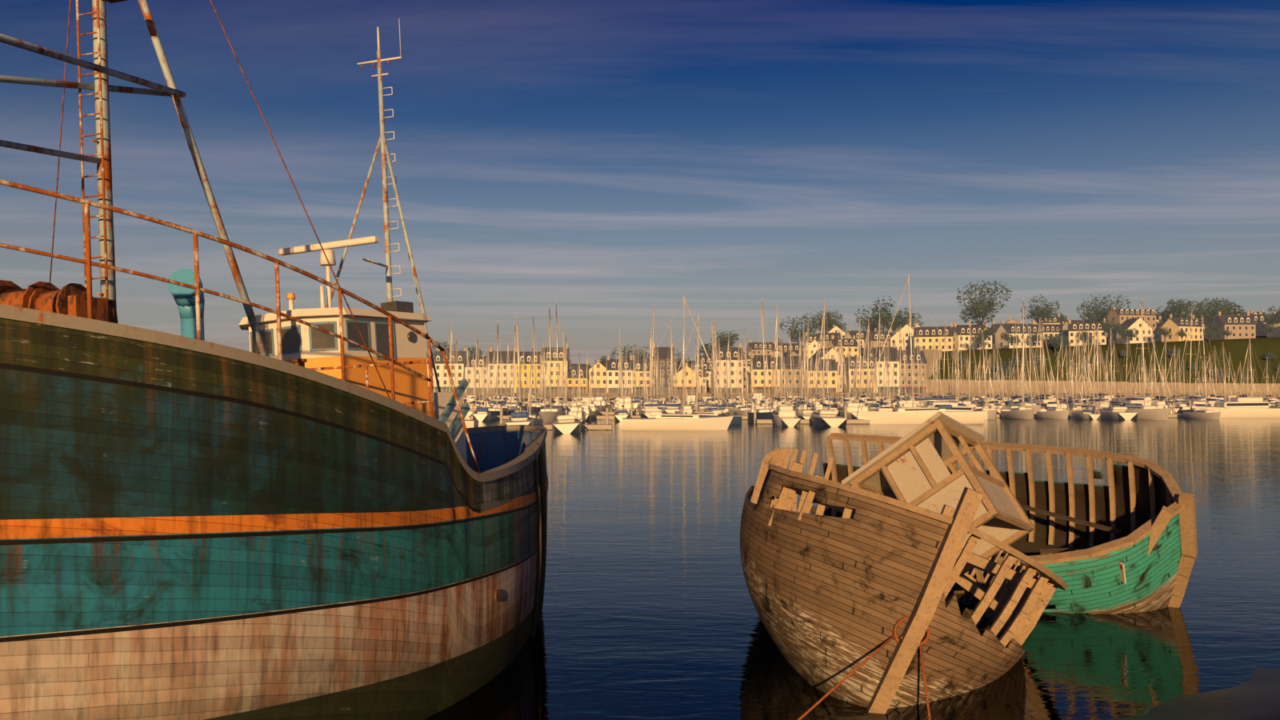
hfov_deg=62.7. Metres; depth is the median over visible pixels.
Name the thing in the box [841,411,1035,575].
broken cabin
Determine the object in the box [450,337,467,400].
marina boat
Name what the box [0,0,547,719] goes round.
fishing boat
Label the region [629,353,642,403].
marina boat
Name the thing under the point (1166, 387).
marina boat
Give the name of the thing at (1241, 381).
marina boat
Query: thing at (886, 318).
tree
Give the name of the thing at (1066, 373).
marina boat
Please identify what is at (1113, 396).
marina boat
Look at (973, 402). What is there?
marina boat
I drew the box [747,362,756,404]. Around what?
marina boat
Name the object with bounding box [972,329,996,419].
marina boat
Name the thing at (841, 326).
tree
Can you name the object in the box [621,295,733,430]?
marina boat
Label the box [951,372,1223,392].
street lamps
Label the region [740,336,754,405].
marina boat
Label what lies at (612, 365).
town quay houses
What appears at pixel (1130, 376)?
marina boat
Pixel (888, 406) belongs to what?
marina boat
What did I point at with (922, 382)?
marina boat
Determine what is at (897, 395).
marina boat
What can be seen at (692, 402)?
marina boat
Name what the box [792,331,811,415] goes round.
marina boat
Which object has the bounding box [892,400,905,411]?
marina boat
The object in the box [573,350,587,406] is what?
marina boat
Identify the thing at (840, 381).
marina boat
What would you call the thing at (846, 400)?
marina boat
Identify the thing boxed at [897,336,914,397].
marina boat
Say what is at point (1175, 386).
marina boat
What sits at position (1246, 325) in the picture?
town hill houses
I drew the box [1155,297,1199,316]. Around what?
tree
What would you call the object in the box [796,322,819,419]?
marina boat
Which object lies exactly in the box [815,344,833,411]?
marina boat
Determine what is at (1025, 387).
marina boat
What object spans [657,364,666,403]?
marina boat
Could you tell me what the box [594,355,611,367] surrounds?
tree
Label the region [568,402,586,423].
marina boat
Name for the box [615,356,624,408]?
marina boat
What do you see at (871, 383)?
marina boat
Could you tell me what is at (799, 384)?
marina boat
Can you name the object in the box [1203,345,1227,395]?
marina boat
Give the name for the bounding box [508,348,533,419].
marina boat
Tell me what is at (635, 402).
marina boat
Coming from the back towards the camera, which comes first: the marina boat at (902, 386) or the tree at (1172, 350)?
the tree at (1172, 350)
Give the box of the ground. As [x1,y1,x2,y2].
[523,336,1279,719]
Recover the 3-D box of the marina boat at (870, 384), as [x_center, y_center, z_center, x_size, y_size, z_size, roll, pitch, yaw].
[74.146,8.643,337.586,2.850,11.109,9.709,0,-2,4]
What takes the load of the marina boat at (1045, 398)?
on the water
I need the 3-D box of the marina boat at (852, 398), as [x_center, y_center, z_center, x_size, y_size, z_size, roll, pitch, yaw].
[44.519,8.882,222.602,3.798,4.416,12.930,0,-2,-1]
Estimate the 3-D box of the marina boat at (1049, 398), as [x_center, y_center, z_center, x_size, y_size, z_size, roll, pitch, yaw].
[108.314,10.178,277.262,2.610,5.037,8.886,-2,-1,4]
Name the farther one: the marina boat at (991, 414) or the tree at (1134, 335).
the tree at (1134, 335)
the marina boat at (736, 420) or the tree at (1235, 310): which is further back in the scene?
the tree at (1235, 310)
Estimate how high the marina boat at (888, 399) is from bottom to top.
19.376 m
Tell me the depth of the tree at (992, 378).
393.02 m
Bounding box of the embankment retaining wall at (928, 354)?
[922,349,1279,392]
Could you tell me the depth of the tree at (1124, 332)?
428.81 m
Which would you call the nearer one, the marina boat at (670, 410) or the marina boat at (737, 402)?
the marina boat at (670, 410)
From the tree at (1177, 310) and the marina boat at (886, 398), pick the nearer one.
the marina boat at (886, 398)
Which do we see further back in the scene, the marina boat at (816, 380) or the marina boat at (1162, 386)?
the marina boat at (1162, 386)
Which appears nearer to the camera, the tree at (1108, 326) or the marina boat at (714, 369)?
the marina boat at (714, 369)
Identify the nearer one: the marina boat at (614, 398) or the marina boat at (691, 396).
the marina boat at (691, 396)
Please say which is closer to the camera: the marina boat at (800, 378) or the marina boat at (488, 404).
the marina boat at (488, 404)
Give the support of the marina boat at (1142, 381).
on the water
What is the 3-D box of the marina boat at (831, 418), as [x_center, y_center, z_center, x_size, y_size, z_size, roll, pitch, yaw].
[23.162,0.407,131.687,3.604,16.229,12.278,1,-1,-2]
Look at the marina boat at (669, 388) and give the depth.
194.19 m
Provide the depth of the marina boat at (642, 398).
293.40 m
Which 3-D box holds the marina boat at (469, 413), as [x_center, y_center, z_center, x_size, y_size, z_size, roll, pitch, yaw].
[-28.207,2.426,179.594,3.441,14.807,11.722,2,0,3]
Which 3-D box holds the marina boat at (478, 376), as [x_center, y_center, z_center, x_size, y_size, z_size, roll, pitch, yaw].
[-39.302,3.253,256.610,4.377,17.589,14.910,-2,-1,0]
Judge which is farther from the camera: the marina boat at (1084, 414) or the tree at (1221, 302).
the tree at (1221, 302)
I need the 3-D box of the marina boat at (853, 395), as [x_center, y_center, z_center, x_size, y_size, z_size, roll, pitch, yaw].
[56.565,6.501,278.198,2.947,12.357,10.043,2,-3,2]
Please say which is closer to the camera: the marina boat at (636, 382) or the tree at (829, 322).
the marina boat at (636, 382)
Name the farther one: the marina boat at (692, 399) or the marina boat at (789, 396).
the marina boat at (789, 396)
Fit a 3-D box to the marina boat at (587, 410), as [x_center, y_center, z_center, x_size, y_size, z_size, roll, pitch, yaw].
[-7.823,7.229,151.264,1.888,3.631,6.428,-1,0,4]
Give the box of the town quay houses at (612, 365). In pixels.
[426,343,927,392]
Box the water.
[424,408,1279,719]
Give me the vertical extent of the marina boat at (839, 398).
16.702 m
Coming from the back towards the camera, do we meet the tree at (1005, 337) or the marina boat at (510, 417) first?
the tree at (1005, 337)
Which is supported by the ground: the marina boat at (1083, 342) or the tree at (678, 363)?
the tree at (678, 363)
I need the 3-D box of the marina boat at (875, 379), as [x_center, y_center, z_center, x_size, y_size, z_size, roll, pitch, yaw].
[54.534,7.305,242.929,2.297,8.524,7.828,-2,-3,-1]
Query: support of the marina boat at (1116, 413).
on the water
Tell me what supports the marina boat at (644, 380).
on the water
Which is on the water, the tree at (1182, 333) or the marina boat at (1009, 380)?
the marina boat at (1009, 380)
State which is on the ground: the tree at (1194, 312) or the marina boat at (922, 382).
the tree at (1194, 312)
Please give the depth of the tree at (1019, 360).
401.24 m
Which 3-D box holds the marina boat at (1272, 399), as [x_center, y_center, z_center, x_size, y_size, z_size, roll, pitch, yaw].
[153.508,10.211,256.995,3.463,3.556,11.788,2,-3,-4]
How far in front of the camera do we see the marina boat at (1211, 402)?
192.73 m
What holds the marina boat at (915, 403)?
on the water
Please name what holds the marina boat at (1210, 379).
on the water
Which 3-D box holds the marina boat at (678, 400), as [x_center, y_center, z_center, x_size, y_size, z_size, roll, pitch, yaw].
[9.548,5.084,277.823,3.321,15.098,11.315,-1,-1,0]
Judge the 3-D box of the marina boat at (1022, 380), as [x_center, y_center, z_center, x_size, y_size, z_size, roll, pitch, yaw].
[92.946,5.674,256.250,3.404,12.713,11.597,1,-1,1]
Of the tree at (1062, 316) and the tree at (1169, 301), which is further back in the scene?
the tree at (1062, 316)
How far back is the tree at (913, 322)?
569.09 m
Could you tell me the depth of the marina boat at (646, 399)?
177.66 m
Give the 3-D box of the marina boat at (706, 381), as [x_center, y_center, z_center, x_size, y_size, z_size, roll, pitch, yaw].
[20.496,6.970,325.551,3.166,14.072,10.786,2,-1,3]
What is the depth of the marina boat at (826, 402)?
222.24 m
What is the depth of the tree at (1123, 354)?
404.79 m
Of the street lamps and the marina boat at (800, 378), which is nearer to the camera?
the marina boat at (800, 378)
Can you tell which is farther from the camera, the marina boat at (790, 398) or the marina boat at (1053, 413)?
the marina boat at (790, 398)
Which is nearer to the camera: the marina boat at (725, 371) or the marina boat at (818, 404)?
the marina boat at (818, 404)
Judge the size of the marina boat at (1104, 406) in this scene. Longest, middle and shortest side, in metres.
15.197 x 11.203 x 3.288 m
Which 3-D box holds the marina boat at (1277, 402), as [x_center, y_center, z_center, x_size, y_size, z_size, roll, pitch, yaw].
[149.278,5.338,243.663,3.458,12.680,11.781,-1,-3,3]
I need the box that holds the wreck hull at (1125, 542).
[810,432,1197,614]
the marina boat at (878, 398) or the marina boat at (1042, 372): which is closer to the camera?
the marina boat at (1042, 372)
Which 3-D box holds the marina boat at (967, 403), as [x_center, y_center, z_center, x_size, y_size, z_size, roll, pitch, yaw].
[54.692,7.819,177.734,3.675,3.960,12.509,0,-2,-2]
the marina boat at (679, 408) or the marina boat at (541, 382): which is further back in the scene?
the marina boat at (541, 382)
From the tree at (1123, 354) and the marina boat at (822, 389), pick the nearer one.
the marina boat at (822, 389)
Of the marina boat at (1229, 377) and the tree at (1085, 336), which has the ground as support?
the tree at (1085, 336)
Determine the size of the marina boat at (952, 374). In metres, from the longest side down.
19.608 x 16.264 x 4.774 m
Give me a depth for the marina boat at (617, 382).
177.84 m
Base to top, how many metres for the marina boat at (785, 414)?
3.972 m
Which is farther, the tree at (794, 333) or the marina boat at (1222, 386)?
the tree at (794, 333)
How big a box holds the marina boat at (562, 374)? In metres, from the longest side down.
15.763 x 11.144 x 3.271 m
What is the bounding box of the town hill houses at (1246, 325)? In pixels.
[573,307,1279,392]
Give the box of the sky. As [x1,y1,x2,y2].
[0,0,1279,366]
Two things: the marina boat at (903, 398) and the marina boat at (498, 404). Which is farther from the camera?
the marina boat at (903, 398)
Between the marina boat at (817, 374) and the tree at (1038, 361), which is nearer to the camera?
the marina boat at (817, 374)
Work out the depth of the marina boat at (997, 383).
311.96 m
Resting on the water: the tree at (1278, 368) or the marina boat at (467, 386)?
the marina boat at (467, 386)
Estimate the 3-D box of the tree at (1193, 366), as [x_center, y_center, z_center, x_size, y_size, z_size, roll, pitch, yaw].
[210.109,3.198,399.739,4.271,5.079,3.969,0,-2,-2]
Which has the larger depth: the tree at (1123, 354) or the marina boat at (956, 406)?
the tree at (1123, 354)
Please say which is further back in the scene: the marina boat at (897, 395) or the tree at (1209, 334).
the tree at (1209, 334)
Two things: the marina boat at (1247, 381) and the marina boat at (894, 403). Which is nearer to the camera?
the marina boat at (894, 403)
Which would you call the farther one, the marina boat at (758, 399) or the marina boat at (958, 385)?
the marina boat at (758, 399)
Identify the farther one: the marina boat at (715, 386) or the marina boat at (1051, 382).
the marina boat at (1051, 382)
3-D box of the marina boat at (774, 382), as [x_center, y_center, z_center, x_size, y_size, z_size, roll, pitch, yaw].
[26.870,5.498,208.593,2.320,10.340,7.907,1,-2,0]
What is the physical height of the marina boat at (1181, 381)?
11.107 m
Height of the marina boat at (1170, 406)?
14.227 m
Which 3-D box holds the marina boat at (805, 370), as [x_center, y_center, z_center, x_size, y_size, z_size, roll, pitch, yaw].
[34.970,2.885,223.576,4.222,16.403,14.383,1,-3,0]
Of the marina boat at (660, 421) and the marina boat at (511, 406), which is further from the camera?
the marina boat at (511, 406)
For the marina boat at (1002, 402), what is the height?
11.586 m
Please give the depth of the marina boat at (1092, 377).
338.95 m
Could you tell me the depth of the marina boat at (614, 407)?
205.30 m
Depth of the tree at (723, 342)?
508.03 m
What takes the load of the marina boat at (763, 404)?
on the water
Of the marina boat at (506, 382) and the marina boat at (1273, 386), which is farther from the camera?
the marina boat at (1273, 386)
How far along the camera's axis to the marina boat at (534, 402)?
243.28 m
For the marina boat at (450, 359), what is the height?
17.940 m
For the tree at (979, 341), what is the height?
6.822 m
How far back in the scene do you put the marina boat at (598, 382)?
259.60 m
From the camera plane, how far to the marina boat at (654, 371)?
244.26 m
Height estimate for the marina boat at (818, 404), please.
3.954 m
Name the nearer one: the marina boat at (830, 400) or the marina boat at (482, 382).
the marina boat at (830, 400)
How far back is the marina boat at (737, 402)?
221.51 m
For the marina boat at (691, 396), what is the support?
on the water
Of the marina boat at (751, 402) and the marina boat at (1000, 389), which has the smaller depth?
the marina boat at (751, 402)
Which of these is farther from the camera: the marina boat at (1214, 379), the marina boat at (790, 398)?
the marina boat at (1214, 379)
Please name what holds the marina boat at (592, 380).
on the water
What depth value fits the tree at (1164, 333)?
422.88 m
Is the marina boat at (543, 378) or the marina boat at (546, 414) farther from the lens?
the marina boat at (543, 378)
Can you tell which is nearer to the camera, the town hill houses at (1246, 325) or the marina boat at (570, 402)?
the marina boat at (570, 402)
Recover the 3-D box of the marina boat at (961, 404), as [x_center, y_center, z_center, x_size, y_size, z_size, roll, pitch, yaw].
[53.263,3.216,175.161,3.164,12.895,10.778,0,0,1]
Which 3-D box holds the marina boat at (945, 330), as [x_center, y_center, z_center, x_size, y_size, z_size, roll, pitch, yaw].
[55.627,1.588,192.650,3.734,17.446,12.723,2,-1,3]
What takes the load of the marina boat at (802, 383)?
on the water
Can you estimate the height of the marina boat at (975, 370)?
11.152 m
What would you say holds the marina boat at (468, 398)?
on the water
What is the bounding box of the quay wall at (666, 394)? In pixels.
[462,392,1279,398]
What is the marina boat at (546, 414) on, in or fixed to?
on the water
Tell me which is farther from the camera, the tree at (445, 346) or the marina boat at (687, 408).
the tree at (445, 346)
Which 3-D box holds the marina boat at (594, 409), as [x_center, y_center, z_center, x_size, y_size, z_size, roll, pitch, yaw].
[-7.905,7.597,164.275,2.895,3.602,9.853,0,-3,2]
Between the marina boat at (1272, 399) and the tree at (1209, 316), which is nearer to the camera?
the marina boat at (1272, 399)
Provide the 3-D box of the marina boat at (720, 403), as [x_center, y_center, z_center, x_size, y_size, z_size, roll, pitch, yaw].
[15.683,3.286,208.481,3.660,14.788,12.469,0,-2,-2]
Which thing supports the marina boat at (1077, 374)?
on the water
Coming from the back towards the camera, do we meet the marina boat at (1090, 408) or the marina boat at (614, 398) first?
the marina boat at (614, 398)
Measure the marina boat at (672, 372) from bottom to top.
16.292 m
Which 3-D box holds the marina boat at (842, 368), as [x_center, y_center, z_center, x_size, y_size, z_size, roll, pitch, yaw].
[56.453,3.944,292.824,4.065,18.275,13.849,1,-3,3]
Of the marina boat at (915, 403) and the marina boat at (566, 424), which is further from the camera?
the marina boat at (915, 403)
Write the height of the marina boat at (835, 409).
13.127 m
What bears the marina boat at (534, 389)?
on the water
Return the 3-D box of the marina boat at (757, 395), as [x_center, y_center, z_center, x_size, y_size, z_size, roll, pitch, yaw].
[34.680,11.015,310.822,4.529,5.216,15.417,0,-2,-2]
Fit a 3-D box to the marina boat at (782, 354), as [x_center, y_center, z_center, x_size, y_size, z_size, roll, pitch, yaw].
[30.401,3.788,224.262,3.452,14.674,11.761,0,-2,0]
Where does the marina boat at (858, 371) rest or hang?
on the water
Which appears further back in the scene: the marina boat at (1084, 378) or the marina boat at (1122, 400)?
the marina boat at (1084, 378)
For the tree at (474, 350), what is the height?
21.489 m
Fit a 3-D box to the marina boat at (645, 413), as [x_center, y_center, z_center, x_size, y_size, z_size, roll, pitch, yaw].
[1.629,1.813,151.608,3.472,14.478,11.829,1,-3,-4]
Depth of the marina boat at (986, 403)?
206.80 m
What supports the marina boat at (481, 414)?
on the water
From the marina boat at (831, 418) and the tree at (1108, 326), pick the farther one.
the tree at (1108, 326)
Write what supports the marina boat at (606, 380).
on the water
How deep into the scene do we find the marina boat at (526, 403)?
221.67 m
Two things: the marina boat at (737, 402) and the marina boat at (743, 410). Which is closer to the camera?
the marina boat at (743, 410)
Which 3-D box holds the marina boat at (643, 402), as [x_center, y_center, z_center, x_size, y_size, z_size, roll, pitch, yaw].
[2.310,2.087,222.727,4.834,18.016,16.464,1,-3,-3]
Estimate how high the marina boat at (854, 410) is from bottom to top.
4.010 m
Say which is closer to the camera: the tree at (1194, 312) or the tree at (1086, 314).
the tree at (1194, 312)
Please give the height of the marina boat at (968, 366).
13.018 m
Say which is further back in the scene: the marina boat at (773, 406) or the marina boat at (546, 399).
the marina boat at (546, 399)
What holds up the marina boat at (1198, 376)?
on the water
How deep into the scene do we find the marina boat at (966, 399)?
192.61 m
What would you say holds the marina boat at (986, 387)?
on the water
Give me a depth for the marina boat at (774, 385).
309.84 m
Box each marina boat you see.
[432,361,437,391]
[440,320,456,391]
[440,363,447,391]
[441,324,457,391]
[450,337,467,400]
[461,341,473,405]
[463,360,471,398]
[464,420,478,427]
[465,331,483,416]
[466,395,479,401]
[467,354,479,405]
[469,359,481,406]
[471,341,488,402]
[472,348,491,421]
[477,350,494,408]
[478,369,483,399]
[480,344,494,403]
[486,320,515,415]
[487,332,506,405]
[488,352,500,401]
[497,339,515,404]
[497,360,506,401]
[501,322,527,411]
[501,360,509,399]
[504,316,534,424]
[505,366,513,400]
[507,388,519,403]
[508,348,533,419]
[508,353,519,395]
[514,368,518,396]
[515,356,529,406]
[522,346,543,423]
[525,312,546,413]
[527,346,539,404]
[527,370,539,400]
[532,345,548,405]
[536,304,570,422]
[536,340,552,405]
[536,347,546,401]
[536,355,548,406]
[542,364,550,400]
[547,300,571,410]
[551,324,581,433]
[555,362,564,402]
[556,359,563,397]
[557,333,576,403]
[557,358,568,403]
[567,366,575,403]
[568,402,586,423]
[570,366,578,400]
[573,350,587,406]
[573,360,583,402]
[573,363,578,401]
[580,348,590,401]
[580,404,591,421]
[582,368,584,397]
[584,400,599,415]
[585,364,599,411]
[586,388,610,411]
[593,360,603,396]
[600,364,612,408]
[609,346,626,403]
[612,322,629,403]
[612,356,627,407]
[612,401,619,411]
[613,344,629,415]
[614,360,631,421]
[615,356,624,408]
[615,388,635,415]
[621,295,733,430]
[623,348,632,399]
[626,341,641,408]
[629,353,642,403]
[632,345,643,402]
[637,341,661,408]
[637,348,648,411]
[638,349,648,415]
[639,305,663,414]
[639,323,662,417]
[647,364,659,407]
[648,372,659,400]
[652,340,661,407]
[652,347,663,403]
[652,359,662,403]
[655,362,666,400]
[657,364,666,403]
[660,344,679,408]
[662,313,742,423]
[662,319,681,413]
[662,332,680,407]
[664,372,674,403]
[668,348,682,406]
[673,350,680,403]
[673,357,680,398]
[674,356,692,413]
[680,399,692,413]
[684,361,695,400]
[684,390,695,405]
[685,336,705,406]
[687,356,695,395]
[687,397,695,404]
[688,341,707,411]
[694,354,708,411]
[694,374,702,403]
[700,360,710,399]
[703,318,724,407]
[703,343,722,411]
[706,319,730,415]
[708,361,722,400]
[710,344,726,405]
[719,333,736,411]
[720,358,729,400]
[723,360,730,402]
[724,356,736,403]
[725,354,735,402]
[728,344,746,415]
[733,324,757,415]
[734,336,749,403]
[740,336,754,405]
[743,347,760,406]
[747,297,778,421]
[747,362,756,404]
[747,392,763,401]
[749,396,759,411]
[753,395,763,404]
[757,355,771,406]
[765,304,788,409]
[766,336,784,405]
[770,367,779,403]
[770,368,779,397]
[772,404,800,427]
[776,343,788,402]
[778,357,791,405]
[782,330,801,406]
[785,395,795,400]
[791,344,807,401]
[792,324,816,410]
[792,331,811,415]
[795,335,813,403]
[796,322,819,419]
[796,360,806,399]
[799,364,807,400]
[805,350,817,402]
[809,299,847,427]
[809,353,827,407]
[811,401,822,410]
[812,339,826,401]
[814,357,819,398]
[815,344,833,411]
[816,372,827,401]
[820,338,833,399]
[824,352,833,403]
[824,400,831,408]
[828,336,847,415]
[829,329,848,407]
[831,356,846,405]
[833,352,847,401]
[834,343,848,401]
[835,344,847,399]
[838,395,867,419]
[839,342,858,406]
[840,393,859,403]
[849,361,858,399]
[851,339,869,407]
[852,316,871,403]
[855,319,882,409]
[856,341,867,396]
[856,357,859,395]
[859,274,983,423]
[861,332,877,403]
[861,360,866,391]
[868,366,875,397]
[868,369,874,395]
[869,313,892,411]
[871,358,880,400]
[872,374,879,403]
[874,328,892,407]
[876,334,895,403]
[880,352,890,397]
[880,356,892,407]
[880,362,891,403]
[888,362,899,408]
[892,326,910,403]
[892,389,904,399]
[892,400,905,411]
[894,364,907,403]
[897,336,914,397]
[900,352,909,397]
[900,400,919,407]
[904,394,918,406]
[907,355,918,399]
[909,364,918,398]
[913,332,927,404]
[916,360,928,401]
[916,372,923,397]
[916,400,923,407]
[923,395,997,419]
[924,341,940,404]
[927,344,942,402]
[932,320,951,401]
[932,350,942,395]
[933,340,948,401]
[944,341,957,399]
[948,344,963,401]
[951,340,968,405]
[952,332,976,404]
[952,394,976,410]
[953,368,963,400]
[956,326,982,406]
[960,353,971,399]
[964,364,972,396]
[970,364,979,403]
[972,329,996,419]
[972,356,986,403]
[976,396,993,406]
[977,348,991,397]
[980,352,1010,413]
[980,358,993,399]
[983,344,1003,407]
[990,337,1007,405]
[992,367,1002,399]
[995,359,1008,407]
[996,297,1040,414]
[1000,326,1034,419]
[1000,371,1007,399]
[1004,360,1014,396]
[1004,371,1011,398]
[1006,322,1046,411]
[1006,393,1027,406]
[1008,363,1021,399]
[1013,356,1027,399]
[1015,378,1021,395]
[1016,364,1034,400]
[1018,325,1041,403]
[1020,373,1029,396]
[1024,352,1037,399]
[1029,317,1056,402]
[1029,320,1058,403]
[1031,392,1069,410]
[1032,336,1051,400]
[1036,352,1069,419]
[1036,356,1052,399]
[1045,388,1056,399]
[1048,370,1055,396]
[1054,339,1075,403]
[1057,346,1080,406]
[1058,342,1077,400]
[1060,326,1095,413]
[1062,360,1084,413]
[1063,339,1087,404]
[1063,360,1079,403]
[1068,332,1091,399]
[1072,368,1100,419]
[1073,347,1091,399]
[1074,336,1097,403]
[1076,329,1099,405]
[1080,328,1111,405]
[1080,328,1111,413]
[1080,360,1092,399]
[1083,356,1093,398]
[1084,365,1097,395]
[1088,328,1112,402]
[1089,351,1103,394]
[1091,347,1110,399]
[1096,392,1114,399]
[1099,328,1137,419]
[1099,352,1115,403]
[1102,340,1127,407]
[1102,371,1109,394]
[1109,391,1151,407]
[1109,393,1120,403]
[1110,336,1139,399]
[1117,297,1170,419]
[1122,361,1139,395]
[1127,389,1159,403]
[1132,345,1150,396]
[1132,355,1149,396]
[1136,359,1154,398]
[1137,360,1153,397]
[1140,369,1154,399]
[1144,339,1179,413]
[1146,365,1158,399]
[1148,364,1159,399]
[1151,394,1175,413]
[1152,339,1183,407]
[1154,364,1171,403]
[1156,366,1173,404]
[1160,344,1191,402]
[1163,359,1185,400]
[1167,355,1183,404]
[1168,349,1191,399]
[1173,312,1210,409]
[1174,398,1192,413]
[1176,359,1191,400]
[1183,354,1220,419]
[1187,358,1203,396]
[1187,392,1216,403]
[1191,371,1203,401]
[1192,315,1224,411]
[1192,388,1279,417]
[1196,360,1211,394]
[1199,352,1222,399]
[1201,390,1226,400]
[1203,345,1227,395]
[1204,394,1215,403]
[1207,361,1223,395]
[1208,364,1224,395]
[1215,342,1237,400]
[1216,353,1239,400]
[1216,364,1232,401]
[1224,392,1236,400]
[1227,371,1241,395]
[1232,360,1251,395]
[1236,369,1250,395]
[1237,338,1275,406]
[1239,359,1256,396]
[1245,367,1261,397]
[1258,359,1276,398]
[1262,376,1276,406]
[1264,396,1279,402]
[1265,374,1279,399]
[1270,363,1279,403]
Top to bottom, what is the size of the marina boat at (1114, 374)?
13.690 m
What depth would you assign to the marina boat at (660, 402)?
276.88 m
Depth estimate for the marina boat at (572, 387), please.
242.70 m
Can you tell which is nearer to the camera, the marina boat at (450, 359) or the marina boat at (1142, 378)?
the marina boat at (450, 359)
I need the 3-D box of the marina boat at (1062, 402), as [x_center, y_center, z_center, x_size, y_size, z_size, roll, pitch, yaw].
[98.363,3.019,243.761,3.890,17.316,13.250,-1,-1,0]
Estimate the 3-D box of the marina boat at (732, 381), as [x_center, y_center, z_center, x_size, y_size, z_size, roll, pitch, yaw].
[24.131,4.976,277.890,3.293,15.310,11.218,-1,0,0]
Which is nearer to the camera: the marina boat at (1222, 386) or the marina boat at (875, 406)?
the marina boat at (875, 406)
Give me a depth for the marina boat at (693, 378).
309.57 m
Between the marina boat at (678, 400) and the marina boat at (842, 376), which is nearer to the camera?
the marina boat at (678, 400)
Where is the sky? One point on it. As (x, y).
(610, 162)
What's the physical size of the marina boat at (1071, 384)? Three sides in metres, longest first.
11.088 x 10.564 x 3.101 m
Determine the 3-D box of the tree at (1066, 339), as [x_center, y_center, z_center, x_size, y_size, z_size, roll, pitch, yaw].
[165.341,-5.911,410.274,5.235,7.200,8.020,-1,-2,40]
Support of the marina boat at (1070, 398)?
on the water
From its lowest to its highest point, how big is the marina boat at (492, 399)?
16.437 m
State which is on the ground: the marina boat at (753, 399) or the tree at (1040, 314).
the tree at (1040, 314)
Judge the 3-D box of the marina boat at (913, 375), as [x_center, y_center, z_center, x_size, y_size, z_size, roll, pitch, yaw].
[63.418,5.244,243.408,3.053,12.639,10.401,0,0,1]
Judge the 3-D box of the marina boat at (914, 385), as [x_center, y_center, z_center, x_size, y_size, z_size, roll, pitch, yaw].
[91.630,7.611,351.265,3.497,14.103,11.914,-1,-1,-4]
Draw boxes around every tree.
[426,340,457,357]
[460,345,483,355]
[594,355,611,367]
[611,344,650,359]
[673,350,691,366]
[696,330,739,355]
[779,315,825,343]
[802,310,844,332]
[815,310,841,329]
[833,322,847,331]
[853,296,916,331]
[858,313,887,331]
[886,310,923,331]
[956,280,1012,326]
[956,355,967,362]
[970,328,994,348]
[972,333,988,349]
[987,370,1005,379]
[988,360,1015,376]
[1000,332,1015,347]
[1007,355,1024,371]
[1008,335,1020,347]
[1020,294,1059,323]
[1025,332,1044,347]
[1030,354,1048,371]
[1044,332,1066,355]
[1054,312,1070,323]
[1056,336,1071,353]
[1075,330,1094,347]
[1076,303,1111,322]
[1080,294,1130,322]
[1099,320,1123,343]
[1112,322,1137,343]
[1119,349,1129,361]
[1121,328,1138,343]
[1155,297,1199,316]
[1156,298,1192,322]
[1157,326,1172,341]
[1166,346,1181,362]
[1174,328,1188,340]
[1182,297,1234,339]
[1184,361,1198,374]
[1188,307,1207,316]
[1198,298,1232,313]
[1203,322,1223,339]
[1203,328,1216,343]
[1207,368,1231,383]
[1210,299,1245,315]
[1220,328,1231,339]
[1256,304,1279,327]
[1260,323,1277,337]
[1260,351,1278,364]
[1274,364,1279,373]
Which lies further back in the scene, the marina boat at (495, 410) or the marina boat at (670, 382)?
the marina boat at (670, 382)
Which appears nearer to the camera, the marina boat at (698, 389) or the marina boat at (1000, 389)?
the marina boat at (698, 389)
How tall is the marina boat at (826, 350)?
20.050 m
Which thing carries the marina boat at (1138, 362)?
on the water
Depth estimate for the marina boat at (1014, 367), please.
311.31 m
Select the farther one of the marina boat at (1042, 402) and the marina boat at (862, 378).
the marina boat at (862, 378)
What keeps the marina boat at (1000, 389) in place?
on the water
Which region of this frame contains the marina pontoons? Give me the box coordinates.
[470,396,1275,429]
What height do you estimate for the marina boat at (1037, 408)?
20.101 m
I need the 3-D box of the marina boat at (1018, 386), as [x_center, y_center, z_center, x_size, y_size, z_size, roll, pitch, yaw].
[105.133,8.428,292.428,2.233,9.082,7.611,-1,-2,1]
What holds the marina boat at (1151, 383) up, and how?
on the water
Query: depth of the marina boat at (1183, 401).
209.54 m
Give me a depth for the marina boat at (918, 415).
136.03 m
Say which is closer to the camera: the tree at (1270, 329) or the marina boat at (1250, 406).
the marina boat at (1250, 406)
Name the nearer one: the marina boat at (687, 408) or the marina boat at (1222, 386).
the marina boat at (687, 408)
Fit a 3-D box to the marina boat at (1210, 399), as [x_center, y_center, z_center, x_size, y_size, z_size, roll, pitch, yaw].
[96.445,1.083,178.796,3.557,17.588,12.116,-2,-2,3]
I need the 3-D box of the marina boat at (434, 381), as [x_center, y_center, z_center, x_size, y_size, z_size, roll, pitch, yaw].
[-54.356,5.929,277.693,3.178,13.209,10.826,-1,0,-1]
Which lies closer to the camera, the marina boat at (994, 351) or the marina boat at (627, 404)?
the marina boat at (627, 404)
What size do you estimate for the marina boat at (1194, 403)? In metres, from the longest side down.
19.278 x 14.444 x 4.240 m
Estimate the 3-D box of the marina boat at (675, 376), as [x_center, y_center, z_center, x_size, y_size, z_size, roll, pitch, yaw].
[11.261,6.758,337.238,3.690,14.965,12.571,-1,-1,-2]
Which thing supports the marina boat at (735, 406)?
on the water
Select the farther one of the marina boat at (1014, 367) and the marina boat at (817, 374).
the marina boat at (817, 374)
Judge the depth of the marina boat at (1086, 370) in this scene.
277.19 m
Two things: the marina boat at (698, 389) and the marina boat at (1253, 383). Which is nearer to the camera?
the marina boat at (698, 389)
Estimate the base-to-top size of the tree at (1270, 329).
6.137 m

